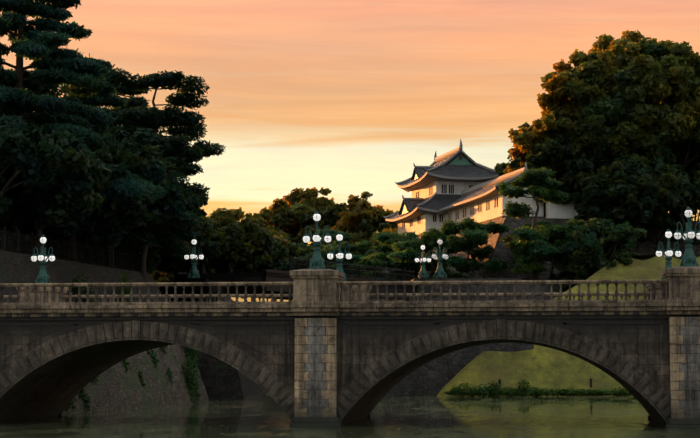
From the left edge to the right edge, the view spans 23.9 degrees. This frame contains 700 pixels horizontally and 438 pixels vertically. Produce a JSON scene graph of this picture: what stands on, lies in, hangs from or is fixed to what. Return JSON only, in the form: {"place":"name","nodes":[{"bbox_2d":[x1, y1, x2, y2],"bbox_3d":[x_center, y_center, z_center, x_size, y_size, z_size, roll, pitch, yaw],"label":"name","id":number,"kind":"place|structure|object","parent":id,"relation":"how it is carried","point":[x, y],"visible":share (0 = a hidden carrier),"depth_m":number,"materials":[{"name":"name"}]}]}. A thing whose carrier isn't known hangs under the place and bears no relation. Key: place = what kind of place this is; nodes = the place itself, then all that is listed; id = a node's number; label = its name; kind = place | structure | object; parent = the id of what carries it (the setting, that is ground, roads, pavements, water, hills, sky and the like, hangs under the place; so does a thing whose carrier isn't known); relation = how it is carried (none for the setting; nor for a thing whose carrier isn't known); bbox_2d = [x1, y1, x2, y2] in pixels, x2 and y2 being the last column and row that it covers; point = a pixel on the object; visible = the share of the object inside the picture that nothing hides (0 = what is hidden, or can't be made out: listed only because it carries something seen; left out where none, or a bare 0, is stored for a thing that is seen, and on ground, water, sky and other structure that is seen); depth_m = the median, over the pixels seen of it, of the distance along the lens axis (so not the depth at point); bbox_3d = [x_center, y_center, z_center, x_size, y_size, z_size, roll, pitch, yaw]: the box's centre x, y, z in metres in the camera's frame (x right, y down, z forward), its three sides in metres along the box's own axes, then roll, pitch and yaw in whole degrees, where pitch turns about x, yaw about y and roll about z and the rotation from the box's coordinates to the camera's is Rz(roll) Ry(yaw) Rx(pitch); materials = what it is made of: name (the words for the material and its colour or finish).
{"place":"outdoors","nodes":[
{"label":"outdoors","id":0,"kind":"place"},
{"bbox_2d":[0,250,208,413],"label":"bank wall","id":1,"kind":"structure","parent":0,"point":[116,387],"depth_m":104.35,"materials":[{"name":"stone"},{"name":"foliage"}]},
{"bbox_2d":[0,114,93,244],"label":"broad tree","id":2,"kind":"object","parent":1,"relation":"on","point":[18,137],"depth_m":96.50,"materials":[{"name":"green plant"}]},
{"bbox_2d":[0,129,127,255],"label":"broad tree","id":3,"kind":"object","parent":1,"relation":"on","point":[70,213],"depth_m":97.83,"materials":[{"name":"green plant"}]},
{"bbox_2d":[26,69,112,135],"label":"pine tree","id":4,"kind":"object","parent":1,"relation":"attached to","point":[53,91],"depth_m":117.37,"materials":[{"name":"green plant"}]},
{"bbox_2d":[0,227,139,270],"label":"fence wall","id":5,"kind":"structure","parent":1,"relation":"on","point":[75,256],"depth_m":105.52,"materials":[{"name":"black metal"}]},
{"bbox_2d":[0,0,167,203],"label":"cedar tree","id":6,"kind":"object","parent":1,"relation":"attached to","point":[53,63],"depth_m":104.51,"materials":[{"name":"green plant"}]},
{"bbox_2d":[60,53,127,142],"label":"cedar tree","id":7,"kind":"object","parent":1,"relation":"attached to","point":[106,97],"depth_m":125.43,"materials":[{"name":"green plant"}]},
{"bbox_2d":[38,128,165,257],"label":"broad tree","id":8,"kind":"object","parent":1,"relation":"on","point":[111,220],"depth_m":105.87,"materials":[{"name":"green plant"}]},
{"bbox_2d":[82,126,186,267],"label":"tree","id":9,"kind":"object","parent":1,"relation":"on","point":[171,199],"depth_m":111.52,"materials":[{"name":"green plant"}]},
{"bbox_2d":[118,134,203,278],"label":"pine tree","id":10,"kind":"object","parent":1,"relation":"on","point":[176,150],"depth_m":116.70,"materials":[{"name":"green plant"}]},
{"bbox_2d":[103,67,225,240],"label":"pine tree","id":11,"kind":"object","parent":1,"relation":"attached to","point":[190,125],"depth_m":123.08,"materials":[{"name":"green plant"}]},
{"bbox_2d":[215,228,289,272],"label":"broad tree","id":12,"kind":"object","parent":1,"relation":"on","point":[281,251],"depth_m":137.63,"materials":[{"name":"green plant"}]},
{"bbox_2d":[0,207,631,413],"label":"bank shrubs","id":13,"kind":"object","parent":1,"relation":"on","point":[153,257],"visible":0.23,"depth_m":115.54,"materials":[{"name":"green plant"}]},
{"bbox_2d":[155,279,262,398],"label":"quay wall","id":14,"kind":"structure","parent":0,"point":[222,379],"depth_m":129.45,"materials":[{"name":"stone"}]},
{"bbox_2d":[110,83,179,182],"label":"pine tree","id":15,"kind":"object","parent":14,"relation":"attached to","point":[133,101],"depth_m":136.75,"materials":[{"name":"green plant"}]},
{"bbox_2d":[135,176,213,269],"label":"broad tree","id":16,"kind":"object","parent":14,"relation":"on","point":[194,202],"depth_m":118.83,"materials":[{"name":"green plant"}]},
{"bbox_2d":[155,205,207,265],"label":"broad tree","id":17,"kind":"object","parent":14,"relation":"on","point":[164,259],"visible":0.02,"depth_m":133.13,"materials":[{"name":"green plant"}]},
{"bbox_2d":[155,194,208,268],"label":"broad tree","id":18,"kind":"object","parent":14,"relation":"on","point":[205,203],"visible":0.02,"depth_m":133.83,"materials":[{"name":"green plant"}]},
{"bbox_2d":[184,239,203,278],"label":"lamp","id":19,"kind":"object","parent":14,"relation":"on","point":[193,272],"visible":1,"depth_m":126.73,"materials":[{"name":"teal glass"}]},
{"bbox_2d":[166,215,246,273],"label":"broad tree","id":20,"kind":"object","parent":14,"relation":"on","point":[215,243],"depth_m":130.83,"materials":[{"name":"green plant"}]},
{"bbox_2d":[174,255,417,300],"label":"iron bridge","id":21,"kind":"structure","parent":14,"relation":"on","point":[266,275],"depth_m":130.62,"materials":[{"name":"black"}]},
{"bbox_2d":[0,319,670,394],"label":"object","id":22,"kind":"object","parent":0,"point":[382,350],"visible":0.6,"depth_m":74.24,"materials":[{"name":"grey stone"}]},
{"bbox_2d":[0,390,699,437],"bbox_3d":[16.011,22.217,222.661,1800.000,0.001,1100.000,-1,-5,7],"label":"moat water","id":23,"kind":"structure","parent":0,"point":[261,414],"depth_m":80.49,"materials":[{"name":"green liquid"}]},
{"bbox_2d":[0,319,670,424],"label":"bridge wall","id":24,"kind":"structure","parent":23,"relation":"in","point":[53,388],"depth_m":76.17,"materials":[{"name":"grey stone"}]},
{"bbox_2d":[31,235,54,282],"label":"bridge lamp","id":25,"kind":"object","parent":24,"relation":"on","point":[42,275],"visible":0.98,"depth_m":89.15,"materials":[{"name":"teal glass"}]},
{"bbox_2d":[303,211,331,268],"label":"bridge lamp","id":26,"kind":"object","parent":24,"relation":"on","point":[317,260],"visible":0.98,"depth_m":75.13,"materials":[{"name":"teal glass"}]},
{"bbox_2d":[0,319,670,423],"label":"bridge arches","id":27,"kind":"structure","parent":24,"relation":"attached to","point":[651,387],"depth_m":74.11,"materials":[{"name":"grey stone"}]},
{"bbox_2d":[327,232,351,280],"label":"bridge lamp","id":28,"kind":"object","parent":24,"relation":"on","point":[339,255],"visible":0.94,"depth_m":87.29,"materials":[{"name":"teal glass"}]},
{"bbox_2d":[0,300,699,316],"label":"bridge cornice","id":29,"kind":"structure","parent":24,"relation":"on","point":[399,308],"depth_m":74.07,"materials":[{"name":"grey stone"}]},
{"bbox_2d":[0,283,668,302],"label":"balusters","id":30,"kind":"object","parent":29,"relation":"on","point":[423,296],"visible":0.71,"depth_m":74.83,"materials":[{"name":"grey stone"}]},
{"bbox_2d":[0,280,667,296],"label":"bridge railing","id":31,"kind":"object","parent":30,"relation":"on","point":[353,282],"visible":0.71,"depth_m":75.26,"materials":[{"name":"grey stone"}]},
{"bbox_2d":[0,282,667,297],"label":"bridge rail","id":32,"kind":"object","parent":30,"relation":"on","point":[342,284],"visible":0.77,"depth_m":75.18,"materials":[{"name":"grey stone"}]},
{"bbox_2d":[16,266,699,303],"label":"bridge pedestals","id":33,"kind":"object","parent":29,"relation":"on","point":[314,286],"visible":0.65,"depth_m":74.09,"materials":[{"name":"grey stone"}]},
{"bbox_2d":[0,311,699,320],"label":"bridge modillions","id":34,"kind":"object","parent":24,"relation":"attached to","point":[348,316],"visible":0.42,"depth_m":74.35,"materials":[{"name":"grey stone"}]},
{"bbox_2d":[656,229,681,279],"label":"bridge lamp","id":35,"kind":"object","parent":24,"relation":"on","point":[668,253],"visible":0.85,"depth_m":85.31,"materials":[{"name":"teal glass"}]},
{"bbox_2d":[674,207,699,266],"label":"bridge lamp","id":36,"kind":"object","parent":24,"relation":"on","point":[688,258],"visible":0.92,"depth_m":73.21,"materials":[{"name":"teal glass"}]},
{"bbox_2d":[58,317,699,428],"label":"bridge pier","id":37,"kind":"structure","parent":23,"relation":"in","point":[674,423],"depth_m":73.64,"materials":[{"name":"grey stone"}]},
{"bbox_2d":[294,317,699,418],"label":"bridge pier quoins","id":38,"kind":"object","parent":37,"relation":"on","point":[329,359],"visible":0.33,"depth_m":74.05,"materials":[{"name":"grey stone"}]},
{"bbox_2d":[302,317,699,417],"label":"grey bridge pier blocks","id":39,"kind":"structure","parent":37,"relation":"on","point":[315,331],"depth_m":73.99,"materials":[{"name":"grey stone"}]},
{"bbox_2d":[0,0,699,301],"label":"sky","id":40,"kind":"structure","parent":0,"point":[344,97],"materials":[{"name":"orange"}]},
{"bbox_2d":[385,278,566,395],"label":"quay wall","id":41,"kind":"structure","parent":0,"point":[434,377],"depth_m":145.36,"materials":[{"name":"grey stone"}]},
{"bbox_2d":[415,244,430,277],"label":"lamp","id":42,"kind":"object","parent":41,"relation":"on","point":[423,271],"visible":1,"depth_m":147.62,"materials":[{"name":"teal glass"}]},
{"bbox_2d":[432,238,447,277],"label":"lamp","id":43,"kind":"object","parent":41,"relation":"on","point":[439,273],"visible":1,"depth_m":147.07,"materials":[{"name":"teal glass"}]},
{"bbox_2d":[511,219,577,284],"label":"pine tree","id":44,"kind":"object","parent":41,"relation":"on","point":[524,263],"depth_m":163.58,"materials":[{"name":"green plant"}]},
{"bbox_2d":[398,181,577,235],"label":"yagura walls","id":45,"kind":"structure","parent":0,"point":[487,210],"depth_m":188.32,"materials":[{"name":"white paint"}]},
{"bbox_2d":[437,255,699,396],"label":"bank grass","id":46,"kind":"structure","parent":0,"point":[538,366],"depth_m":143.61,"materials":[{"name":"green plant"}]},
{"bbox_2d":[499,378,592,387],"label":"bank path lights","id":47,"kind":"object","parent":46,"relation":"on","point":[590,379],"visible":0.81,"depth_m":140.67,"materials":[{"name":"black metal"}]},
{"bbox_2d":[541,218,646,289],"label":"broad tree","id":48,"kind":"object","parent":46,"relation":"on","point":[589,239],"depth_m":159.87,"materials":[{"name":"green plant"}]},
{"bbox_3d":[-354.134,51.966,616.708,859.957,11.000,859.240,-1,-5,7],"label":"moat wall","id":49,"kind":"object","parent":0,"visible":0},
{"bbox_2d":[154,271,168,280],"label":"bush","id":50,"kind":"object","parent":49,"relation":"on","point":[157,274],"depth_m":219.24,"materials":[{"name":"green plant"}]},
{"bbox_2d":[151,269,173,281],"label":"bush","id":51,"kind":"object","parent":49,"relation":"on","point":[169,278],"depth_m":217.11,"materials":[{"name":"green plant"}]},
{"bbox_2d":[208,207,244,222],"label":"broad tree","id":52,"kind":"object","parent":49,"relation":"on","point":[236,215],"depth_m":256.08,"materials":[{"name":"green plant"}]},
{"bbox_2d":[198,218,274,289],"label":"broad tree","id":53,"kind":"object","parent":49,"relation":"on","point":[259,240],"depth_m":133.29,"materials":[{"name":"green plant"}]},
{"bbox_2d":[253,225,288,299],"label":"broad tree","id":54,"kind":"object","parent":49,"relation":"on","point":[275,232],"depth_m":238.02,"materials":[{"name":"green plant"}]},
{"bbox_2d":[273,235,306,301],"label":"broad tree","id":55,"kind":"object","parent":49,"relation":"on","point":[294,248],"depth_m":210.87,"materials":[{"name":"green plant"}]},
{"bbox_2d":[243,187,361,247],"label":"broad tree","id":56,"kind":"object","parent":49,"relation":"on","point":[296,208],"depth_m":246.33,"materials":[{"name":"green plant"}]},
{"bbox_2d":[285,245,334,270],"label":"broad tree","id":57,"kind":"object","parent":49,"relation":"on","point":[308,249],"visible":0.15,"depth_m":209.48,"materials":[{"name":"green plant"}]},
{"bbox_2d":[319,238,366,268],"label":"broad tree","id":58,"kind":"object","parent":49,"relation":"on","point":[323,243],"visible":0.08,"depth_m":211.87,"materials":[{"name":"green plant"}]},
{"bbox_2d":[330,191,397,243],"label":"broad tree","id":59,"kind":"object","parent":49,"relation":"on","point":[366,214],"depth_m":240.40,"materials":[{"name":"green plant"}]},
{"bbox_2d":[372,228,397,245],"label":"broad tree","id":60,"kind":"object","parent":49,"relation":"on","point":[376,243],"visible":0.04,"depth_m":234.07,"materials":[{"name":"green plant"}]},
{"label":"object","id":61,"kind":"structure","parent":0,"visible":0},
{"bbox_2d":[306,228,358,277],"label":"pine tree","id":62,"kind":"object","parent":61,"relation":"on","point":[333,234],"depth_m":196.61,"materials":[{"name":"green plant"}]},
{"bbox_2d":[324,239,386,278],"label":"pine tree","id":63,"kind":"object","parent":61,"relation":"on","point":[362,247],"depth_m":189.47,"materials":[{"name":"green plant"}]},
{"bbox_2d":[360,238,418,300],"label":"pine tree","id":64,"kind":"object","parent":61,"relation":"on","point":[380,250],"depth_m":181.92,"materials":[{"name":"green plant"}]},
{"bbox_2d":[357,231,450,280],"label":"pine tree","id":65,"kind":"object","parent":61,"relation":"on","point":[388,238],"depth_m":177.14,"materials":[{"name":"green plant"}]},
{"bbox_2d":[498,167,568,280],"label":"pine tree","id":66,"kind":"object","parent":61,"relation":"on","point":[529,237],"depth_m":164.42,"materials":[{"name":"green plant"}]},
{"bbox_2d":[370,217,699,300],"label":"stone wall","id":67,"kind":"structure","parent":61,"relation":"on","point":[501,251],"depth_m":173.10,"materials":[{"name":"stone"}]},
{"bbox_2d":[386,227,478,277],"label":"pine tree","id":68,"kind":"object","parent":67,"relation":"on","point":[407,249],"depth_m":170.07,"materials":[{"name":"green plant"}]},
{"bbox_2d":[383,139,528,223],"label":"yagura roofs","id":69,"kind":"structure","parent":67,"relation":"on","point":[459,164],"depth_m":198.80,"materials":[{"name":"grey tile"}]},
{"bbox_2d":[425,217,509,277],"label":"pine tree","id":70,"kind":"object","parent":67,"relation":"on","point":[468,237],"depth_m":166.68,"materials":[{"name":"green plant"}]},
{"bbox_2d":[494,122,543,175],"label":"broad tree","id":71,"kind":"object","parent":67,"relation":"on","point":[499,169],"visible":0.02,"depth_m":188.62,"materials":[{"name":"green plant"}]},
{"bbox_2d":[503,108,614,206],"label":"broad tree","id":72,"kind":"object","parent":67,"relation":"on","point":[523,139],"depth_m":179.61,"materials":[{"name":"green plant"}]},
{"bbox_2d":[508,128,611,217],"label":"broad tree","id":73,"kind":"object","parent":67,"relation":"on","point":[581,146],"depth_m":175.88,"materials":[{"name":"green plant"}]},
{"bbox_2d":[537,51,666,169],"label":"broad tree","id":74,"kind":"object","parent":67,"relation":"on","point":[562,84],"depth_m":177.00,"materials":[{"name":"green plant"}]},
{"bbox_2d":[561,117,679,191],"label":"broad tree","id":75,"kind":"object","parent":67,"relation":"on","point":[605,151],"depth_m":177.25,"materials":[{"name":"green plant"}]},
{"bbox_2d":[570,158,676,251],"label":"broad tree","id":76,"kind":"object","parent":67,"relation":"on","point":[625,181],"depth_m":169.89,"materials":[{"name":"green plant"}]},
{"bbox_2d":[563,29,699,169],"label":"broad tree","id":77,"kind":"object","parent":67,"relation":"on","point":[667,72],"depth_m":178.79,"materials":[{"name":"green plant"}]},
{"bbox_2d":[604,166,699,254],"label":"broad tree","id":78,"kind":"object","parent":67,"relation":"on","point":[694,205],"depth_m":172.05,"materials":[{"name":"green plant"}]},
{"bbox_2d":[633,121,699,200],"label":"broad tree","id":79,"kind":"object","parent":67,"relation":"on","point":[676,170],"depth_m":177.60,"materials":[{"name":"green plant"}]},
{"bbox_2d":[652,176,699,254],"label":"broad tree","id":80,"kind":"object","parent":67,"relation":"on","point":[671,200],"depth_m":170.00,"materials":[{"name":"green plant"}]}
]}

